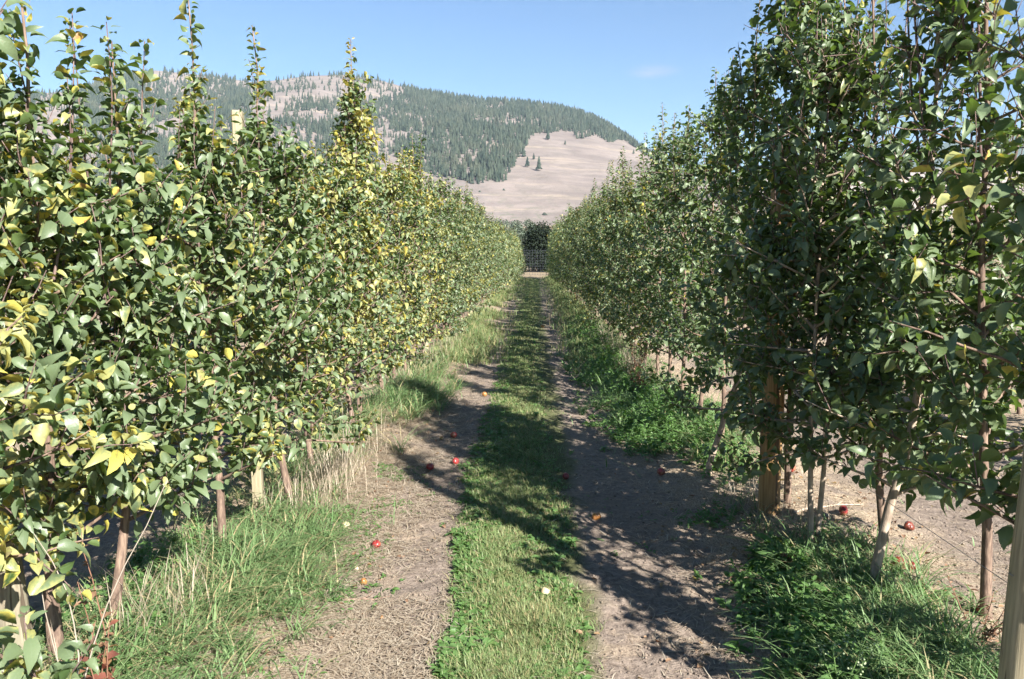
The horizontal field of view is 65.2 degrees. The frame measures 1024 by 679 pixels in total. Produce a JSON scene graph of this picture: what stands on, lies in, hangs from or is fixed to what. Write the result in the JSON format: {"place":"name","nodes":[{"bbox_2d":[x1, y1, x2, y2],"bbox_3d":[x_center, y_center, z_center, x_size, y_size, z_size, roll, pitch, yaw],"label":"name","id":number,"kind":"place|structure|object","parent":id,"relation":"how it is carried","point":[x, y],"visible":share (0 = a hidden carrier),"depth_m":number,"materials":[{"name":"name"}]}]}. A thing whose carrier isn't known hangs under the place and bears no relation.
{"place":"outdoors","nodes":[
{"label":"outdoors","id":0,"kind":"place"},
{"bbox_2d":[0,312,1010,678],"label":"long grass","id":1,"kind":"structure","parent":0,"point":[254,558],"depth_m":3.81,"materials":[{"name":"green plant"}]},
{"bbox_2d":[3,70,1013,225],"bbox_3d":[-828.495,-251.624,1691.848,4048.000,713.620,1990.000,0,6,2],"label":"mountain","id":2,"kind":"structure","parent":0,"point":[571,170],"depth_m":1124.64,"materials":[{"name":"beige soil"}]},
{"bbox_2d":[0,66,655,197],"bbox_3d":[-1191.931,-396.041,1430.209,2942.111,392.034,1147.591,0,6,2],"label":"forest","id":3,"kind":"object","parent":2,"relation":"on","point":[551,117],"visible":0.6,"depth_m":1384.97,"materials":[{"name":"green plant"}]},
{"bbox_2d":[0,225,1023,678],"bbox_3d":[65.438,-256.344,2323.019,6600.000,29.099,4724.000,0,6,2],"label":"ground","id":4,"kind":"structure","parent":0,"point":[556,383],"depth_m":4.91,"materials":[{"name":"soil"}]},
{"bbox_2d":[0,430,32,669],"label":"wooden post","id":5,"kind":"object","parent":4,"relation":"on","point":[14,596],"visible":0.28,"depth_m":3.00,"materials":[{"name":"wood"}]},
{"bbox_2d":[0,0,152,678],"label":"apple tree","id":6,"kind":"object","parent":4,"relation":"on","point":[60,400],"visible":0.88,"depth_m":2.42,"materials":[{"name":"green plant"}]},
{"bbox_2d":[74,527,116,668],"bbox_3d":[-1.531,0.990,2.935,0.135,0.598,0.131,-3,7,-28],"label":"withered twig","id":7,"kind":"object","parent":4,"relation":"on","point":[101,644],"visible":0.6,"depth_m":2.95,"materials":[{"name":"brown plant"}]},
{"bbox_2d":[73,619,119,678],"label":"young shoot","id":8,"kind":"object","parent":4,"relation":"on","point":[107,660],"visible":0.84,"depth_m":2.81,"materials":[{"name":"red plant"}]},
{"bbox_2d":[0,0,197,665],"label":"apple tree","id":9,"kind":"object","parent":4,"relation":"on","point":[43,203],"visible":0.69,"depth_m":3.01,"materials":[{"name":"green plant"}]},
{"bbox_2d":[34,486,164,678],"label":"dead stalk","id":10,"kind":"object","parent":4,"relation":"on","point":[104,610],"visible":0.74,"depth_m":2.71,"materials":[{"name":"beige plant"}]},
{"bbox_2d":[79,171,166,360],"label":"apple tree","id":11,"kind":"object","parent":4,"relation":"on","point":[109,305],"visible":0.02,"depth_m":9.48,"materials":[{"name":"green plant"}]},
{"bbox_2d":[3,16,254,629],"bbox_3d":[-1.636,0.065,3.440,1.138,2.725,1.194,3,7,29],"label":"apple tree","id":12,"kind":"object","parent":4,"relation":"on","point":[146,280],"visible":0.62,"depth_m":3.32,"materials":[{"name":"green plant"}]},
{"bbox_2d":[103,0,334,549],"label":"apple tree","id":13,"kind":"object","parent":4,"relation":"on","point":[213,174],"visible":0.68,"depth_m":4.31,"materials":[{"name":"green plant"}]},
{"bbox_2d":[231,110,264,505],"bbox_3d":[-1.676,-0.017,5.078,0.133,2.799,0.100,-1,6,-6],"label":"wooden post","id":14,"kind":"object","parent":4,"relation":"on","point":[257,479],"visible":0.25,"depth_m":5.07,"materials":[{"name":"wood"}]},
{"bbox_2d":[170,25,380,506],"bbox_3d":[-1.548,-0.315,5.069,1.362,3.314,1.188,0,6,2],"label":"apple tree","id":15,"kind":"object","parent":4,"relation":"on","point":[282,175],"visible":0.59,"depth_m":5.00,"materials":[{"name":"green plant"}]},
{"bbox_2d":[215,145,385,472],"bbox_3d":[-1.628,-0.117,5.949,1.325,2.609,1.112,0,6,2],"label":"apple tree","id":16,"kind":"object","parent":4,"relation":"on","point":[321,200],"visible":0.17,"depth_m":5.87,"materials":[{"name":"green plant"}]},
{"bbox_2d":[228,149,394,436],"bbox_3d":[-1.589,-0.215,6.556,1.193,2.658,1.090,0,6,2],"label":"apple tree","id":17,"kind":"object","parent":4,"relation":"on","point":[336,187],"visible":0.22,"depth_m":6.52,"materials":[{"name":"green plant"}]},
{"bbox_2d":[325,408,351,475],"bbox_3d":[-1.277,0.738,5.894,0.204,0.571,0.069,-2,6,-15],"label":"dead stalk","id":18,"kind":"object","parent":4,"relation":"on","point":[343,443],"visible":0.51,"depth_m":5.90,"materials":[{"name":"beige plant"}]},
{"bbox_2d":[273,139,414,422],"bbox_3d":[-1.504,-0.350,7.071,1.279,2.848,1.148,-2,6,-15],"label":"apple tree","id":19,"kind":"object","parent":4,"relation":"on","point":[351,203],"visible":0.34,"depth_m":7.06,"materials":[{"name":"green plant"}]},
{"bbox_2d":[289,37,418,418],"bbox_3d":[-1.503,-0.858,7.637,1.163,3.913,1.118,-5,8,-37],"label":"apple tree","id":20,"kind":"object","parent":4,"relation":"on","point":[351,105],"visible":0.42,"depth_m":7.47,"materials":[{"name":"green plant"}]},
{"bbox_2d":[337,150,439,397],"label":"apple tree","id":21,"kind":"object","parent":4,"relation":"on","point":[395,272],"visible":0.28,"depth_m":8.82,"materials":[{"name":"green plant"}]},
{"bbox_2d":[352,154,436,383],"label":"apple tree","id":22,"kind":"object","parent":4,"relation":"on","point":[390,198],"visible":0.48,"depth_m":9.60,"materials":[{"name":"green plant"}]},
{"bbox_2d":[368,145,452,372],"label":"apple tree","id":23,"kind":"object","parent":4,"relation":"on","point":[420,339],"visible":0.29,"depth_m":10.53,"materials":[{"name":"green plant"}]},
{"bbox_2d":[378,134,456,360],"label":"apple tree","id":24,"kind":"object","parent":4,"relation":"on","point":[420,179],"visible":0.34,"depth_m":11.41,"materials":[{"name":"green plant"}]},
{"bbox_2d":[386,191,460,356],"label":"apple tree","id":25,"kind":"object","parent":4,"relation":"on","point":[433,246],"visible":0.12,"depth_m":12.24,"materials":[{"name":"green plant"}]},
{"bbox_2d":[409,170,461,341],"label":"apple tree","id":26,"kind":"object","parent":4,"relation":"on","point":[441,188],"visible":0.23,"depth_m":13.88,"materials":[{"name":"green plant"}]},
{"bbox_2d":[406,179,468,346],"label":"apple tree","id":27,"kind":"object","parent":4,"relation":"on","point":[439,233],"visible":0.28,"depth_m":12.97,"materials":[{"name":"green plant"}]},
{"bbox_2d":[430,187,474,331],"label":"apple tree","id":28,"kind":"object","parent":4,"relation":"on","point":[449,212],"visible":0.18,"depth_m":14.87,"materials":[{"name":"green plant"}]},
{"bbox_2d":[433,194,478,324],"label":"apple tree","id":29,"kind":"object","parent":4,"relation":"on","point":[460,254],"visible":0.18,"depth_m":15.64,"materials":[{"name":"green plant"}]},
{"bbox_2d":[436,200,484,325],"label":"apple tree","id":30,"kind":"object","parent":4,"relation":"on","point":[456,212],"visible":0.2,"depth_m":17.57,"materials":[{"name":"green plant"}]},
{"bbox_2d":[442,197,479,329],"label":"apple tree","id":31,"kind":"object","parent":4,"relation":"on","point":[475,291],"visible":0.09,"depth_m":16.79,"materials":[{"name":"green plant"}]},
{"bbox_2d":[445,186,493,319],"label":"apple tree","id":32,"kind":"object","parent":4,"relation":"on","point":[465,210],"visible":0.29,"depth_m":18.44,"materials":[{"name":"green plant"}]},
{"bbox_2d":[455,206,491,289],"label":"apple tree","id":33,"kind":"object","parent":4,"relation":"on","point":[482,244],"visible":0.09,"depth_m":21.15,"materials":[{"name":"green plant"}]},
{"bbox_2d":[458,181,489,316],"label":"apple tree","id":34,"kind":"object","parent":4,"relation":"on","point":[477,247],"visible":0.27,"depth_m":20.22,"materials":[{"name":"green plant"}]},
{"bbox_2d":[461,206,496,317],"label":"apple tree","id":35,"kind":"object","parent":4,"relation":"on","point":[478,254],"visible":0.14,"depth_m":19.18,"materials":[{"name":"green plant"}]},
{"bbox_2d":[467,190,497,294],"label":"apple tree","id":36,"kind":"object","parent":4,"relation":"on","point":[481,225],"visible":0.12,"depth_m":22.00,"materials":[{"name":"green plant"}]},
{"bbox_2d":[474,197,494,293],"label":"apple tree","id":37,"kind":"object","parent":4,"relation":"on","point":[485,239],"visible":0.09,"depth_m":24.68,"materials":[{"name":"green plant"}]},
{"bbox_2d":[473,198,498,306],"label":"apple tree","id":38,"kind":"object","parent":4,"relation":"on","point":[480,212],"visible":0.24,"depth_m":23.62,"materials":[{"name":"green plant"}]},
{"bbox_2d":[474,237,497,303],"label":"apple tree","id":39,"kind":"object","parent":4,"relation":"on","point":[487,297],"visible":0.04,"depth_m":23.03,"materials":[{"name":"green plant"}]},
{"bbox_2d":[476,206,497,302],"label":"apple tree","id":40,"kind":"object","parent":4,"relation":"on","point":[488,235],"visible":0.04,"depth_m":25.49,"materials":[{"name":"green plant"}]},
{"bbox_2d":[481,204,500,281],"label":"apple tree","id":41,"kind":"object","parent":4,"relation":"on","point":[494,274],"visible":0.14,"depth_m":26.53,"materials":[{"name":"green plant"}]},
{"bbox_2d":[32,309,951,678],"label":"weeds","id":42,"kind":"object","parent":4,"relation":"on","point":[740,581],"visible":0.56,"depth_m":4.10,"materials":[{"name":"green plant"}]},
{"bbox_2d":[487,223,506,291],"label":"apple tree","id":43,"kind":"object","parent":4,"relation":"on","point":[498,283],"visible":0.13,"depth_m":28.04,"materials":[{"name":"green plant"}]},
{"bbox_2d":[490,213,505,292],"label":"apple tree","id":44,"kind":"object","parent":4,"relation":"on","point":[497,236],"visible":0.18,"depth_m":30.79,"materials":[{"name":"green plant"}]},
{"bbox_2d":[487,220,508,296],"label":"apple tree","id":45,"kind":"object","parent":4,"relation":"on","point":[498,254],"visible":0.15,"depth_m":28.99,"materials":[{"name":"green plant"}]},
{"bbox_2d":[490,220,509,288],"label":"apple tree","id":46,"kind":"object","parent":4,"relation":"on","point":[497,229],"visible":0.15,"depth_m":31.77,"materials":[{"name":"green plant"}]},
{"bbox_2d":[493,216,510,288],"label":"apple tree","id":47,"kind":"object","parent":4,"relation":"on","point":[502,233],"visible":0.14,"depth_m":33.65,"materials":[{"name":"green plant"}]},
{"bbox_2d":[180,302,825,678],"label":"ground cover weeds","id":48,"kind":"object","parent":4,"relation":"on","point":[453,629],"visible":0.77,"depth_m":4.32,"materials":[{"name":"green plant"}]},
{"bbox_2d":[495,226,512,291],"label":"apple tree","id":49,"kind":"object","parent":4,"relation":"on","point":[505,264],"visible":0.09,"depth_m":32.81,"materials":[{"name":"green plant"}]},
{"bbox_2d":[2,305,1015,678],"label":"straw","id":50,"kind":"object","parent":4,"relation":"on","point":[352,625],"visible":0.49,"depth_m":4.15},
{"bbox_2d":[509,220,527,249],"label":"broadleaf tree","id":51,"kind":"object","parent":4,"relation":"on","point":[519,229],"visible":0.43,"depth_m":186.31,"materials":[{"name":"green plant"}]},
{"bbox_2d":[518,220,551,270],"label":"broadleaf tree","id":52,"kind":"object","parent":4,"relation":"on","point":[535,245],"visible":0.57,"depth_m":80.08,"materials":[{"name":"green plant"}]},
{"bbox_2d":[75,324,1003,678],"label":"leaf litter","id":53,"kind":"object","parent":4,"relation":"on","point":[699,664],"visible":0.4,"depth_m":4.34,"materials":[{"name":"brown plant"}]},
{"bbox_2d":[555,203,573,274],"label":"apple tree","id":54,"kind":"object","parent":4,"relation":"on","point":[565,217],"visible":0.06,"depth_m":34.50,"materials":[{"name":"green plant"}]},
{"bbox_2d":[556,206,573,290],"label":"apple tree","id":55,"kind":"object","parent":4,"relation":"on","point":[561,248],"visible":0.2,"depth_m":32.61,"materials":[{"name":"green plant"}]},
{"bbox_2d":[559,211,574,293],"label":"apple tree","id":56,"kind":"object","parent":4,"relation":"on","point":[566,250],"visible":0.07,"depth_m":30.79,"materials":[{"name":"green plant"}]},
{"bbox_2d":[557,207,577,294],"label":"apple tree","id":57,"kind":"object","parent":4,"relation":"on","point":[573,292],"visible":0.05,"depth_m":28.95,"materials":[{"name":"green plant"}]},
{"bbox_2d":[561,219,576,294],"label":"apple tree","id":58,"kind":"object","parent":4,"relation":"on","point":[568,251],"visible":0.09,"depth_m":29.86,"materials":[{"name":"green plant"}]},
{"bbox_2d":[562,207,580,297],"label":"apple tree","id":59,"kind":"object","parent":4,"relation":"on","point":[566,257],"visible":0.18,"depth_m":27.93,"materials":[{"name":"green plant"}]},
{"bbox_2d":[566,202,582,284],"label":"apple tree","id":60,"kind":"object","parent":4,"relation":"on","point":[579,212],"visible":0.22,"depth_m":27.63,"materials":[{"name":"green plant"}]},
{"bbox_2d":[562,194,590,292],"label":"apple tree","id":61,"kind":"object","parent":4,"relation":"on","point":[575,223],"visible":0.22,"depth_m":25.73,"materials":[{"name":"green plant"}]},
{"bbox_2d":[567,213,587,307],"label":"apple tree","id":62,"kind":"object","parent":4,"relation":"on","point":[577,267],"visible":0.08,"depth_m":24.13,"materials":[{"name":"green plant"}]},
{"bbox_2d":[564,207,591,306],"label":"apple tree","id":63,"kind":"object","parent":4,"relation":"on","point":[574,299],"visible":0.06,"depth_m":23.16,"materials":[{"name":"green plant"}]},
{"bbox_2d":[567,197,589,302],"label":"apple tree","id":64,"kind":"object","parent":4,"relation":"on","point":[580,237],"visible":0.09,"depth_m":24.75,"materials":[{"name":"green plant"}]},
{"bbox_2d":[566,206,596,311],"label":"apple tree","id":65,"kind":"object","parent":4,"relation":"on","point":[580,270],"visible":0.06,"depth_m":22.29,"materials":[{"name":"green plant"}]},
{"bbox_2d":[565,213,599,307],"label":"apple tree","id":66,"kind":"object","parent":4,"relation":"on","point":[579,261],"visible":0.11,"depth_m":20.63,"materials":[{"name":"green plant"}]},
{"bbox_2d":[570,178,600,312],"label":"apple tree","id":67,"kind":"object","parent":4,"relation":"on","point":[582,256],"visible":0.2,"depth_m":21.49,"materials":[{"name":"green plant"}]},
{"bbox_2d":[571,196,600,316],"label":"apple tree","id":68,"kind":"object","parent":4,"relation":"on","point":[588,246],"visible":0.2,"depth_m":19.72,"materials":[{"name":"green plant"}]},
{"bbox_2d":[582,192,607,321],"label":"apple tree","id":69,"kind":"object","parent":4,"relation":"on","point":[593,232],"visible":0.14,"depth_m":18.64,"materials":[{"name":"green plant"}]},
{"bbox_2d":[577,179,615,324],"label":"apple tree","id":70,"kind":"object","parent":4,"relation":"on","point":[588,280],"visible":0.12,"depth_m":17.95,"materials":[{"name":"green plant"}]},
{"bbox_2d":[574,189,624,330],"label":"apple tree","id":71,"kind":"object","parent":4,"relation":"on","point":[591,317],"visible":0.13,"depth_m":16.41,"materials":[{"name":"green plant"}]},
{"bbox_2d":[589,160,625,307],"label":"apple tree","id":72,"kind":"object","parent":4,"relation":"on","point":[602,222],"visible":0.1,"depth_m":17.09,"materials":[{"name":"green plant"}]},
{"bbox_2d":[584,177,633,329],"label":"apple tree","id":73,"kind":"object","parent":4,"relation":"on","point":[603,277],"visible":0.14,"depth_m":15.41,"materials":[{"name":"green plant"}]},
{"bbox_2d":[591,146,631,337],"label":"apple tree","id":74,"kind":"object","parent":4,"relation":"on","point":[615,200],"visible":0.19,"depth_m":14.31,"materials":[{"name":"green plant"}]},
{"bbox_2d":[597,160,638,332],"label":"apple tree","id":75,"kind":"object","parent":4,"relation":"on","point":[611,276],"visible":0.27,"depth_m":13.58,"materials":[{"name":"green plant"}]},
{"bbox_2d":[588,195,656,354],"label":"apple tree","id":76,"kind":"object","parent":4,"relation":"on","point":[617,273],"visible":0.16,"depth_m":12.56,"materials":[{"name":"green plant"}]},
{"bbox_2d":[603,171,664,358],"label":"apple tree","id":77,"kind":"object","parent":4,"relation":"on","point":[627,228],"visible":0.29,"depth_m":11.78,"materials":[{"name":"green plant"}]},
{"bbox_2d":[624,343,662,391],"bbox_3d":[1.472,0.332,9.059,0.420,0.636,0.346,0,6,2],"label":"weed plant","id":78,"kind":"object","parent":4,"relation":"on","point":[638,374],"visible":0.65,"depth_m":9.04,"materials":[{"name":"green plant"}]},
{"bbox_2d":[613,132,688,366],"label":"apple tree","id":79,"kind":"object","parent":4,"relation":"on","point":[628,331],"visible":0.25,"depth_m":10.81,"materials":[{"name":"green plant"}]},
{"bbox_2d":[617,102,696,375],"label":"apple tree","id":80,"kind":"object","parent":4,"relation":"on","point":[648,256],"visible":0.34,"depth_m":10.07,"materials":[{"name":"green plant"}]},
{"bbox_2d":[618,113,713,383],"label":"apple tree","id":81,"kind":"object","parent":4,"relation":"on","point":[645,317],"visible":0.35,"depth_m":9.28,"materials":[{"name":"green plant"}]},
{"bbox_2d":[645,105,732,389],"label":"apple tree","id":82,"kind":"object","parent":4,"relation":"on","point":[677,227],"visible":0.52,"depth_m":8.43,"materials":[{"name":"green plant"}]},
{"bbox_2d":[644,67,756,406],"bbox_3d":[1.968,-0.742,7.532,1.025,3.584,1.141,-2,6,-22],"label":"apple tree","id":83,"kind":"object","parent":4,"relation":"on","point":[710,202],"visible":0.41,"depth_m":7.54,"materials":[{"name":"green plant"}]},
{"bbox_2d":[635,56,790,442],"bbox_3d":[1.763,-0.588,6.694,1.112,3.457,1.053,-3,7,-28],"label":"apple tree","id":84,"kind":"object","parent":4,"relation":"on","point":[721,371],"visible":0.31,"depth_m":6.67,"materials":[{"name":"green plant"}]},
{"bbox_2d":[655,0,802,475],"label":"apple tree","id":85,"kind":"object","parent":4,"relation":"on","point":[741,83],"visible":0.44,"depth_m":5.48,"materials":[{"name":"green plant"}]},
{"bbox_2d":[753,527,794,570],"bbox_3d":[1.375,1.109,4.220,0.268,0.167,0.302,0,6,2],"label":"weed plant","id":86,"kind":"object","parent":4,"relation":"on","point":[767,538],"visible":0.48,"depth_m":4.25,"materials":[{"name":"green plant"}]},
{"bbox_2d":[757,138,792,514],"bbox_3d":[1.623,0.088,4.943,0.156,2.600,0.135,0,6,2],"label":"wooden post","id":87,"kind":"object","parent":4,"relation":"on","point":[769,488],"visible":0.24,"depth_m":4.95,"materials":[{"name":"wood"}]},
{"bbox_2d":[634,325,1006,582],"bbox_3d":[2.394,-2.207,31.135,0.003,0.023,57.500,0,6,2],"label":"trellis wire","id":88,"kind":"object","parent":87,"relation":"attached to","point":[906,514],"visible":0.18,"depth_m":3.10,"materials":[{"name":"grey metal"}]},
{"bbox_2d":[716,0,862,503],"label":"apple tree","id":89,"kind":"object","parent":4,"relation":"on","point":[773,67],"visible":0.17,"depth_m":4.78,"materials":[{"name":"green plant"}]},
{"bbox_2d":[779,642,819,678],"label":"weed plant","id":90,"kind":"object","parent":4,"relation":"on","point":[803,666],"visible":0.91,"depth_m":3.10,"materials":[{"name":"green plant"}]},
{"bbox_2d":[701,0,938,540],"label":"apple tree","id":91,"kind":"object","parent":4,"relation":"on","point":[803,245],"visible":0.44,"depth_m":4.25,"materials":[{"name":"green plant"}]},
{"bbox_2d":[792,500,863,513],"bbox_3d":[2.022,1.070,5.111,0.588,0.043,0.032,-3,7,-24],"label":"twig","id":92,"kind":"object","parent":4,"relation":"on","point":[796,511],"visible":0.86,"depth_m":5.09,"materials":[{"name":"beige wood"}]},
{"bbox_2d":[709,0,973,545],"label":"apple tree","id":93,"kind":"object","parent":4,"relation":"on","point":[812,175],"visible":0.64,"depth_m":4.19,"materials":[{"name":"green plant"}]},
{"bbox_2d":[803,629,879,678],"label":"weed plant","id":94,"kind":"object","parent":4,"relation":"on","point":[834,665],"visible":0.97,"depth_m":2.95,"materials":[{"name":"green plant"}]},
{"bbox_2d":[793,0,993,553],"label":"apple tree","id":95,"kind":"object","parent":4,"relation":"on","point":[871,67],"visible":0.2,"depth_m":4.10,"materials":[{"name":"green plant"}]},
{"bbox_2d":[784,0,1023,583],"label":"apple tree","id":96,"kind":"object","parent":4,"relation":"on","point":[885,174],"visible":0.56,"depth_m":3.52,"materials":[{"name":"green plant"}]},
{"bbox_2d":[874,196,959,326],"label":"apple tree","id":97,"kind":"object","parent":4,"relation":"on","point":[940,216],"visible":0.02,"depth_m":9.91,"materials":[{"name":"green plant"}]},
{"bbox_2d":[844,0,1023,619],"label":"apple tree","id":98,"kind":"object","parent":4,"relation":"on","point":[975,410],"visible":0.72,"depth_m":3.30,"materials":[{"name":"green plant"}]},
{"bbox_2d":[845,0,1023,550],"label":"apple tree","id":99,"kind":"object","parent":4,"relation":"on","point":[964,186],"visible":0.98,"depth_m":2.60,"materials":[{"name":"green plant"}]},
{"bbox_2d":[929,178,1007,391],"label":"apple tree","id":100,"kind":"object","parent":4,"relation":"on","point":[955,279],"visible":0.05,"depth_m":9.02,"materials":[{"name":"green plant"}]},
{"bbox_2d":[946,575,1003,642],"bbox_3d":[1.974,1.117,3.344,0.128,0.310,0.366,-4,7,-34],"label":"weed plant","id":101,"kind":"object","parent":4,"relation":"on","point":[985,634],"visible":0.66,"depth_m":3.33,"materials":[{"name":"green plant"}]},
{"bbox_2d":[985,183,1023,413],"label":"apple tree","id":102,"kind":"object","parent":4,"relation":"on","point":[1019,410],"visible":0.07,"depth_m":8.14,"materials":[{"name":"green plant"}]},
{"bbox_2d":[997,444,1023,678],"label":"wooden post","id":103,"kind":"object","parent":4,"relation":"on","point":[1011,661],"visible":1,"depth_m":2.45,"materials":[{"name":"wood"}]},
{"bbox_2d":[0,0,1023,177],"label":"sky","id":104,"kind":"structure","parent":0,"point":[617,61],"materials":[{"name":"blue"}]},
{"bbox_2d":[424,275,628,678],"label":"grass","id":105,"kind":"structure","parent":0,"point":[537,616],"depth_m":5.02,"materials":[{"name":"green plant"}]},
{"bbox_2d":[716,137,1023,220],"bbox_3d":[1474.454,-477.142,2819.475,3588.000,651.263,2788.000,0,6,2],"label":"distant hills","id":106,"kind":"structure","parent":0,"point":[946,145],"depth_m":2680.28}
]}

